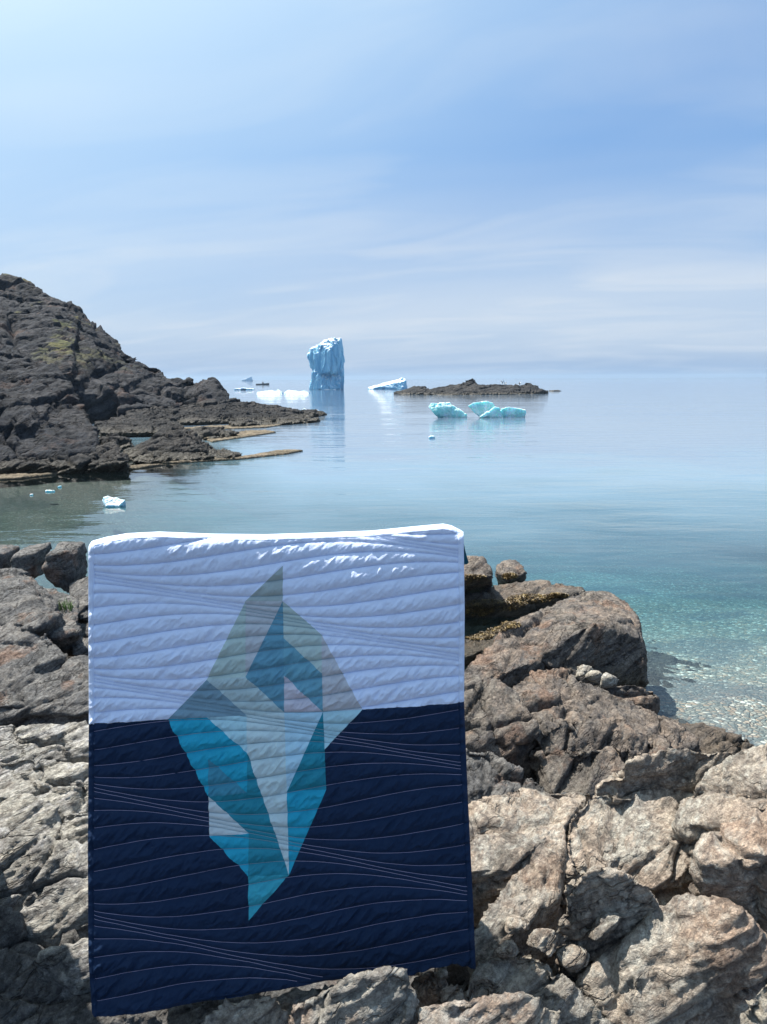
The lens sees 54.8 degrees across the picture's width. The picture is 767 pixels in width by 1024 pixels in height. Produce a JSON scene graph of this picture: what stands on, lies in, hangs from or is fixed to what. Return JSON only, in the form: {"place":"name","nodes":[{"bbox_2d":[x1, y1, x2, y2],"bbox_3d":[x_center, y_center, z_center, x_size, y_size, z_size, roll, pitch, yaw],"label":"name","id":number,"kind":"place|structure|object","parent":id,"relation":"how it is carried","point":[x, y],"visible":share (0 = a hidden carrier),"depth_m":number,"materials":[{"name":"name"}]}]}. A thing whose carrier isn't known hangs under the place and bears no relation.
{"place":"outdoors","nodes":[
{"label":"outdoors","id":0,"kind":"place"},
{"bbox_2d":[0,341,99,461],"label":"bluff","id":1,"kind":"structure","parent":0,"point":[43,416],"depth_m":32.25,"materials":[{"name":"grey stone"}]},
{"bbox_2d":[0,273,229,423],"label":"headland","id":2,"kind":"structure","parent":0,"point":[105,375],"depth_m":69.11,"materials":[{"name":"grey stone"}]},
{"bbox_2d":[0,640,711,1023],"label":"shore bed","id":3,"kind":"object","parent":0,"point":[658,664],"visible":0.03,"depth_m":3.73,"materials":[{"name":"grey stone"}]},
{"bbox_2d":[0,544,19,568],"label":"stone block","id":4,"kind":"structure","parent":3,"relation":"on","point":[7,552],"depth_m":10.33,"materials":[{"name":"grey stone"}]},
{"bbox_2d":[0,906,28,947],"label":"boulder","id":5,"kind":"object","parent":3,"relation":"on","point":[13,929],"visible":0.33,"depth_m":3.69,"materials":[{"name":"grey stone"}]},
{"bbox_2d":[0,793,61,839],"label":"boulder","id":6,"kind":"object","parent":3,"relation":"on","point":[29,812],"visible":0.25,"depth_m":4.35,"materials":[{"name":"grey stone"}]},
{"bbox_2d":[10,542,51,578],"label":"stone block","id":7,"kind":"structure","parent":3,"relation":"on","point":[30,559],"depth_m":9.92,"materials":[{"name":"grey stone"}]},
{"bbox_2d":[0,568,62,636],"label":"boulder","id":8,"kind":"object","parent":3,"relation":"on","point":[27,603],"visible":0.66,"depth_m":7.98,"materials":[{"name":"grey stone"}]},
{"bbox_2d":[0,827,87,947],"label":"boulder","id":9,"kind":"object","parent":3,"relation":"on","point":[44,884],"visible":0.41,"depth_m":3.87,"materials":[{"name":"grey stone"}]},
{"bbox_2d":[0,758,88,823],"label":"rock ledge","id":10,"kind":"object","parent":3,"relation":"on","point":[63,786],"visible":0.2,"depth_m":4.66,"materials":[{"name":"grey stone"}]},
{"bbox_2d":[0,720,88,763],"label":"rock ledge","id":11,"kind":"object","parent":3,"relation":"on","point":[68,742],"visible":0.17,"depth_m":4.99,"materials":[{"name":"grey stone"}]},
{"bbox_2d":[0,622,88,727],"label":"boulder","id":12,"kind":"object","parent":3,"relation":"on","point":[39,678],"visible":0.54,"depth_m":6.91,"materials":[{"name":"grey stone"}]},
{"bbox_2d":[40,633,56,646],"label":"stone","id":13,"kind":"object","parent":12,"relation":"on","point":[46,639],"visible":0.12,"depth_m":7.48,"materials":[{"name":"grey stone"}]},
{"bbox_2d":[34,938,90,1001],"bbox_3d":[-1.446,2.257,3.485,0.430,0.458,0.180,0,10,0],"label":"rock","id":14,"kind":"object","parent":3,"relation":"on","point":[65,966],"visible":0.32,"depth_m":3.44,"materials":[{"name":"grey stone"}]},
{"bbox_2d":[44,588,81,655],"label":"boulder","id":15,"kind":"object","parent":3,"relation":"on","point":[65,637],"visible":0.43,"depth_m":8.11,"materials":[{"name":"grey stone"}]},
{"bbox_2d":[58,595,74,611],"bbox_3d":[-3.672,1.057,8.494,0.300,0.139,0.336,0,10,0],"label":"grass tuft","id":16,"kind":"object","parent":15,"relation":"on","point":[63,606],"visible":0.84,"depth_m":8.47,"materials":[{"name":"green plant"}]},
{"bbox_2d":[70,638,88,655],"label":"stone","id":17,"kind":"object","parent":15,"relation":"on","point":[81,648],"visible":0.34,"depth_m":8.04,"materials":[{"name":"grey stone"}]},
{"bbox_2d":[80,623,87,637],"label":"stone","id":18,"kind":"object","parent":15,"relation":"on","point":[84,628],"visible":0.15,"depth_m":8.61,"materials":[{"name":"grey stone"}]},
{"bbox_2d":[60,814,87,844],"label":"rock","id":19,"kind":"object","parent":3,"relation":"on","point":[75,828],"visible":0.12,"depth_m":4.29,"materials":[{"name":"grey stone"}]},
{"bbox_2d":[69,576,87,623],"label":"boulder","id":20,"kind":"object","parent":3,"relation":"on","point":[78,589],"visible":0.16,"depth_m":9.21,"materials":[{"name":"grey stone"}]},
{"bbox_2d":[42,541,87,592],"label":"stone block","id":21,"kind":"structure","parent":20,"relation":"on","point":[64,565],"depth_m":9.51,"materials":[{"name":"grey stone"}]},
{"bbox_2d":[78,600,87,623],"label":"stone","id":22,"kind":"object","parent":20,"relation":"on","point":[83,605],"visible":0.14,"depth_m":8.93,"materials":[{"name":"grey stone"}]},
{"bbox_2d":[69,655,88,665],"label":"stone","id":23,"kind":"object","parent":3,"relation":"on","point":[84,659],"visible":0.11,"depth_m":7.69,"materials":[{"name":"grey stone"}]},
{"bbox_2d":[77,665,88,684],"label":"stone","id":24,"kind":"object","parent":3,"relation":"on","point":[82,676],"visible":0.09,"depth_m":6.99,"materials":[{"name":"grey stone"}]},
{"bbox_2d":[0,947,217,1023],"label":"rock slab","id":25,"kind":"object","parent":3,"relation":"on","point":[28,995],"visible":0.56,"depth_m":3.39,"materials":[{"name":"grey stone"}]},
{"bbox_2d":[110,1013,162,1023],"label":"rock","id":26,"kind":"object","parent":25,"relation":"on","point":[151,1018],"visible":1,"depth_m":3.06,"materials":[{"name":"grey stone"}]},
{"bbox_2d":[201,995,288,1023],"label":"rock","id":27,"kind":"object","parent":3,"relation":"on","point":[263,1009],"visible":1,"depth_m":2.93,"materials":[{"name":"grey stone"}]},
{"bbox_2d":[280,981,338,1021],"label":"rock","id":28,"kind":"object","parent":3,"relation":"on","point":[292,999],"visible":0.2,"depth_m":3.05,"materials":[{"name":"grey stone"}]},
{"bbox_2d":[288,966,418,1023],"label":"rock","id":29,"kind":"object","parent":3,"relation":"on","point":[383,995],"visible":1,"depth_m":2.59,"materials":[{"name":"grey stone"}]},
{"bbox_2d":[411,967,447,1023],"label":"rock","id":30,"kind":"object","parent":3,"relation":"on","point":[427,986],"visible":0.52,"depth_m":3.07,"materials":[{"name":"grey stone"}]},
{"bbox_2d":[418,991,560,1023],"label":"rock","id":31,"kind":"object","parent":3,"relation":"on","point":[521,1007],"visible":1,"depth_m":2.57,"materials":[{"name":"grey stone"}]},
{"bbox_2d":[464,618,519,670],"bbox_3d":[1.525,1.888,9.974,1.617,0.673,0.522,-6,12,-31],"label":"rock ledge","id":32,"kind":"object","parent":3,"relation":"on","point":[473,648],"visible":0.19,"depth_m":9.63,"materials":[{"name":"grey stone"}]},
{"bbox_2d":[464,674,538,778],"bbox_3d":[0.737,2.176,6.314,1.105,1.387,0.866,0,10,0],"label":"boulder","id":33,"kind":"object","parent":3,"relation":"on","point":[500,721],"visible":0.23,"depth_m":6.09,"materials":[{"name":"grey stone"}]},
{"bbox_2d":[466,748,543,803],"bbox_3d":[0.618,2.110,5.063,1.012,0.880,0.487,-3,10,-12],"label":"rock slab","id":34,"kind":"object","parent":3,"relation":"on","point":[489,773],"visible":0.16,"depth_m":5.06,"materials":[{"name":"grey stone"}]},
{"bbox_2d":[468,822,567,976],"bbox_3d":[0.723,2.128,3.610,0.261,0.950,0.939,9,14,42],"label":"rock slab","id":35,"kind":"object","parent":3,"relation":"on","point":[532,891],"visible":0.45,"depth_m":3.50,"materials":[{"name":"grey stone"}]},
{"bbox_2d":[505,914,529,934],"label":"stone","id":36,"kind":"object","parent":35,"relation":"on","point":[516,923],"visible":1,"depth_m":3.33,"materials":[{"name":"grey stone"}]},
{"bbox_2d":[468,787,589,926],"bbox_3d":[0.656,1.792,3.891,1.157,0.470,0.499,-7,12,-32],"label":"rock slab","id":37,"kind":"object","parent":35,"relation":"on","point":[508,830],"visible":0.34,"depth_m":3.83,"materials":[{"name":"grey stone"}]},
{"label":"standing rock","id":38,"kind":"object","parent":37,"relation":"on","visible":0},
{"bbox_2d":[88,524,475,1016],"bbox_3d":[-0.425,1.038,3.019,1.590,1.938,0.529,0,10,0],"label":"quilt","id":39,"kind":"object","parent":38,"relation":"on","point":[277,785],"visible":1,"depth_m":2.98,"materials":[{"name":"blue fabric"}]},
{"bbox_2d":[464,600,583,688],"bbox_3d":[1.717,1.806,8.587,0.751,1.125,2.734,8,13,37],"label":"rock slab","id":40,"kind":"object","parent":3,"relation":"on","point":[511,658],"visible":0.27,"depth_m":8.13,"materials":[{"name":"grey stone"}]},
{"bbox_2d":[464,579,583,637],"bbox_3d":[2.050,1.569,11.660,2.298,0.884,0.868,0,10,0],"label":"rock ledge","id":41,"kind":"object","parent":3,"relation":"on","point":[475,624],"visible":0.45,"depth_m":11.35,"materials":[{"name":"grey stone"}]},
{"bbox_2d":[464,556,492,592],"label":"boulder","id":42,"kind":"object","parent":41,"relation":"on","point":[477,565],"visible":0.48,"depth_m":11.33,"materials":[{"name":"grey stone"}]},
{"bbox_2d":[495,559,526,584],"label":"boulder","id":43,"kind":"object","parent":41,"relation":"on","point":[510,565],"visible":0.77,"depth_m":12.23,"materials":[{"name":"grey stone"}]},
{"bbox_2d":[464,572,568,639],"bbox_3d":[1.615,1.356,10.404,1.471,0.785,3.615,4,11,24],"label":"seaweed","id":44,"kind":"object","parent":41,"relation":"on","point":[507,625],"visible":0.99,"depth_m":11.27,"materials":[{"name":"brown plant"}]},
{"bbox_2d":[463,955,614,1023],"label":"rock slab","id":45,"kind":"object","parent":3,"relation":"on","point":[562,992],"visible":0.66,"depth_m":3.18,"materials":[{"name":"grey stone"}]},
{"bbox_2d":[440,984,465,1003],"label":"rock","id":46,"kind":"object","parent":45,"relation":"on","point":[451,993],"visible":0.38,"depth_m":3.01,"materials":[{"name":"grey stone"}]},
{"bbox_2d":[494,939,518,958],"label":"stone","id":47,"kind":"object","parent":45,"relation":"on","point":[507,949],"visible":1,"depth_m":3.22,"materials":[{"name":"grey stone"}]},
{"bbox_2d":[526,928,567,956],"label":"stone","id":48,"kind":"object","parent":45,"relation":"on","point":[547,941],"visible":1,"depth_m":3.24,"materials":[{"name":"grey stone"}]},
{"bbox_2d":[555,942,589,972],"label":"stone","id":49,"kind":"object","parent":45,"relation":"on","point":[571,957],"visible":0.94,"depth_m":3.23,"materials":[{"name":"grey stone"}]},
{"bbox_2d":[575,669,585,677],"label":"stone","id":50,"kind":"object","parent":3,"relation":"on","point":[579,673],"visible":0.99,"depth_m":7.66,"materials":[{"name":"grey stone"}]},
{"bbox_2d":[534,745,641,798],"bbox_3d":[1.725,2.435,5.908,1.168,1.027,0.549,0,10,0],"label":"boulder","id":51,"kind":"object","parent":3,"relation":"on","point":[587,770],"visible":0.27,"depth_m":5.87,"materials":[{"name":"grey stone"}]},
{"bbox_2d":[585,670,602,682],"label":"stone","id":52,"kind":"object","parent":3,"relation":"on","point":[594,676],"visible":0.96,"depth_m":7.56,"materials":[{"name":"grey stone"}]},
{"bbox_2d":[555,867,658,978],"bbox_3d":[1.012,1.962,3.342,0.512,0.785,0.124,0,10,0],"label":"boulder","id":53,"kind":"object","parent":3,"relation":"on","point":[591,896],"visible":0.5,"depth_m":3.29,"materials":[{"name":"grey stone"}]},
{"bbox_2d":[587,911,623,941],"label":"stone","id":54,"kind":"object","parent":53,"relation":"on","point":[605,924],"visible":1,"depth_m":3.24,"materials":[{"name":"grey stone"}]},
{"bbox_2d":[513,667,701,781],"bbox_3d":[1.992,2.328,6.658,1.874,1.454,1.449,0,10,0],"label":"rock outcrop","id":55,"kind":"object","parent":3,"relation":"on","point":[566,708],"visible":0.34,"depth_m":6.55,"materials":[{"name":"grey stone"}]},
{"bbox_2d":[560,786,693,916],"bbox_3d":[1.308,1.979,3.825,0.948,0.952,0.602,0,10,0],"label":"rock outcrop","id":56,"kind":"object","parent":3,"relation":"on","point":[630,834],"visible":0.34,"depth_m":3.73,"materials":[{"name":"grey stone"}]},
{"bbox_2d":[595,748,734,797],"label":"rock ridge","id":57,"kind":"object","parent":56,"relation":"on","point":[685,769],"visible":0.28,"depth_m":3.95,"materials":[{"name":"grey stone"}]},
{"bbox_2d":[594,685,659,714],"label":"boulder","id":58,"kind":"object","parent":3,"relation":"on","point":[643,697],"visible":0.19,"depth_m":7.33,"materials":[{"name":"grey stone"}]},
{"bbox_2d":[600,672,618,688],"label":"stone","id":59,"kind":"object","parent":58,"relation":"on","point":[608,680],"visible":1,"depth_m":7.25,"materials":[{"name":"grey stone"}]},
{"bbox_2d":[575,892,766,1023],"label":"boulder","id":60,"kind":"object","parent":3,"relation":"on","point":[687,958],"visible":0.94,"depth_m":3.13,"materials":[{"name":"grey stone"}]},
{"bbox_2d":[657,715,753,753],"bbox_3d":[2.865,2.436,6.895,1.318,0.865,0.614,4,11,20],"label":"rock ledge","id":61,"kind":"object","parent":3,"relation":"on","point":[713,739],"visible":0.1,"depth_m":6.86,"materials":[{"name":"grey stone"}]},
{"bbox_2d":[671,743,766,885],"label":"rock ridge","id":62,"kind":"object","parent":3,"relation":"on","point":[729,788],"visible":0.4,"depth_m":3.67,"materials":[{"name":"grey stone"}]},
{"bbox_2d":[688,804,766,983],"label":"boulder","id":63,"kind":"object","parent":3,"relation":"on","point":[729,860],"visible":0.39,"depth_m":3.35,"materials":[{"name":"grey stone"}]},
{"bbox_2d":[740,984,766,1023],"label":"boulder","id":64,"kind":"object","parent":3,"relation":"on","point":[756,1013],"visible":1,"depth_m":2.31,"materials":[{"name":"grey stone"}]},
{"bbox_2d":[0,377,766,526],"bbox_3d":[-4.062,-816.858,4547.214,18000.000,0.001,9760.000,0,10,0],"label":"sea","id":65,"kind":"structure","parent":0,"point":[687,447],"depth_m":38.07,"materials":[{"name":"liquid"}]},
{"bbox_2d":[0,456,56,473],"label":"tidal rock","id":66,"kind":"object","parent":65,"relation":"in","point":[30,465],"visible":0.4,"depth_m":28.52,"materials":[{"name":"grey stone"}]},
{"bbox_2d":[45,490,54,492],"bbox_3d":[-10.952,-0.675,24.285,0.320,0.112,0.182,0,10,0],"label":"floating bit","id":67,"kind":"object","parent":65,"relation":"on","point":[49,491],"visible":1,"depth_m":24.21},
{"bbox_2d":[45,453,92,481],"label":"tidal rock","id":68,"kind":"object","parent":65,"relation":"in","point":[70,468],"visible":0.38,"depth_m":28.92,"materials":[{"name":"grey stone"}]},
{"bbox_2d":[0,464,162,486],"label":"weed ledge","id":69,"kind":"object","parent":65,"relation":"in","point":[16,479],"visible":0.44,"depth_m":28.26,"materials":[{"name":"brown stone"}]},
{"bbox_2d":[87,441,129,480],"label":"tidal rock","id":70,"kind":"object","parent":65,"relation":"in","point":[108,458],"visible":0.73,"depth_m":29.38,"materials":[{"name":"grey stone"}]},
{"bbox_2d":[102,496,125,508],"bbox_3d":[-7.892,-0.304,21.613,0.726,0.359,0.704,0,10,0],"label":"ice chunk","id":71,"kind":"object","parent":65,"relation":"on","point":[109,502],"visible":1,"depth_m":21.42,"materials":[{"name":"white ice"}]},
{"bbox_2d":[99,433,133,450],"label":"tidal rock","id":72,"kind":"object","parent":65,"relation":"in","point":[124,442],"visible":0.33,"depth_m":38.77,"materials":[{"name":"grey stone"}]},
{"bbox_2d":[94,415,181,443],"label":"tidal rock","id":73,"kind":"object","parent":65,"relation":"in","point":[128,426],"visible":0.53,"depth_m":49.99,"materials":[{"name":"grey stone"}]},
{"bbox_2d":[125,405,180,418],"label":"tidal rock","id":74,"kind":"object","parent":65,"relation":"in","point":[155,411],"visible":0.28,"depth_m":62.21,"materials":[{"name":"grey stone"}]},
{"bbox_2d":[123,424,218,480],"bbox_3d":[-9.822,-2.798,34.683,4.567,2.463,5.168,-4,11,-20],"label":"tidal rock","id":75,"kind":"object","parent":65,"relation":"in","point":[173,442],"visible":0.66,"depth_m":33.69,"materials":[{"name":"grey stone"}]},
{"bbox_2d":[185,426,238,440],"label":"tidal rock","id":76,"kind":"object","parent":65,"relation":"in","point":[203,432],"visible":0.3,"depth_m":46.20,"materials":[{"name":"grey stone"}]},
{"bbox_2d":[159,398,265,425],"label":"tidal rock","id":77,"kind":"object","parent":65,"relation":"in","point":[209,412],"visible":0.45,"depth_m":62.80,"materials":[{"name":"grey stone"}]},
{"bbox_2d":[199,448,241,481],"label":"tidal rock","id":78,"kind":"object","parent":65,"relation":"in","point":[224,453],"visible":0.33,"depth_m":33.58,"materials":[{"name":"grey stone"}]},
{"bbox_2d":[154,449,302,473],"bbox_3d":[-6.839,-2.370,34.616,1.933,0.622,7.935,9,14,42],"label":"weed ledge","id":79,"kind":"object","parent":65,"relation":"in","point":[273,453],"visible":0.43,"depth_m":33.17,"materials":[{"name":"brown stone"}]},
{"bbox_2d":[184,424,281,429],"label":"weed ledge","id":80,"kind":"object","parent":65,"relation":"in","point":[241,427],"visible":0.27,"depth_m":55.85,"materials":[{"name":"brown stone"}]},
{"bbox_2d":[206,429,275,442],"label":"weed ledge","id":81,"kind":"object","parent":65,"relation":"in","point":[246,433],"visible":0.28,"depth_m":47.76,"materials":[{"name":"stone"}]},
{"bbox_2d":[241,376,252,380],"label":"iceberg","id":82,"kind":"object","parent":65,"relation":"on","point":[249,378],"visible":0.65,"depth_m":1476.11,"materials":[{"name":"white ice"}]},
{"bbox_2d":[256,390,277,393],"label":"ice floe","id":83,"kind":"object","parent":65,"relation":"on","point":[268,392],"visible":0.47,"depth_m":184.28,"materials":[{"name":"white ice"}]},
{"bbox_2d":[229,415,319,426],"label":"tidal rock","id":84,"kind":"object","parent":65,"relation":"in","point":[285,419],"visible":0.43,"depth_m":60.42,"materials":[{"name":"grey stone"}]},
{"bbox_2d":[248,404,324,419],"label":"tidal rock","id":85,"kind":"object","parent":65,"relation":"in","point":[268,411],"visible":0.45,"depth_m":67.72,"materials":[{"name":"grey stone"}]},
{"bbox_2d":[284,390,299,393],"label":"ice floe","id":86,"kind":"object","parent":65,"relation":"on","point":[291,392],"visible":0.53,"depth_m":184.17,"materials":[{"name":"white ice"}]},
{"bbox_2d":[307,338,344,389],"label":"iceberg","id":87,"kind":"object","parent":65,"relation":"on","point":[326,359],"visible":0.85,"depth_m":254.99,"materials":[{"name":"blue ice"}]},
{"bbox_2d":[368,378,406,388],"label":"iceberg","id":88,"kind":"object","parent":65,"relation":"on","point":[400,383],"visible":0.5,"depth_m":255.38,"materials":[{"name":"white ice"}]},
{"bbox_2d":[429,402,466,417],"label":"ice chunk","id":89,"kind":"object","parent":65,"relation":"on","point":[444,410],"visible":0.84,"depth_m":68.42,"materials":[{"name":"teal ice"}]},
{"bbox_2d":[394,378,547,394],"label":"skerry","id":90,"kind":"structure","parent":65,"relation":"in","point":[470,387],"depth_m":169.34,"materials":[{"name":"grey stone"}]},
{"bbox_2d":[468,401,525,417],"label":"ice chunk","id":91,"kind":"object","parent":65,"relation":"on","point":[484,409],"visible":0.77,"depth_m":68.40,"materials":[{"name":"teal ice"}]},
{"bbox_2d":[0,473,766,745],"bbox_3d":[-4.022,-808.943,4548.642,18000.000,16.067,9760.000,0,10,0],"label":"seabed","id":92,"kind":"structure","parent":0,"point":[693,590],"depth_m":24.71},
{"bbox_2d":[0,0,766,379],"label":"sky","id":93,"kind":"structure","parent":0,"point":[225,189],"materials":[{"name":"blue"}]},
{"bbox_2d":[528,590,648,687],"bbox_3d":[2.532,1.633,8.963,1.380,0.963,2.397,5,11,27],"label":"boulder","id":94,"kind":"object","parent":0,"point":[602,632],"visible":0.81,"depth_m":8.42,"materials":[{"name":"grey stone"}]},
{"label":"stone","id":95,"kind":"object","parent":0,"visible":0},
{"bbox_2d":[577,664,592,676],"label":"stone","id":96,"kind":"object","parent":95,"relation":"on","point":[587,668],"visible":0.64,"depth_m":7.76,"materials":[{"name":"grey stone"}]}
]}

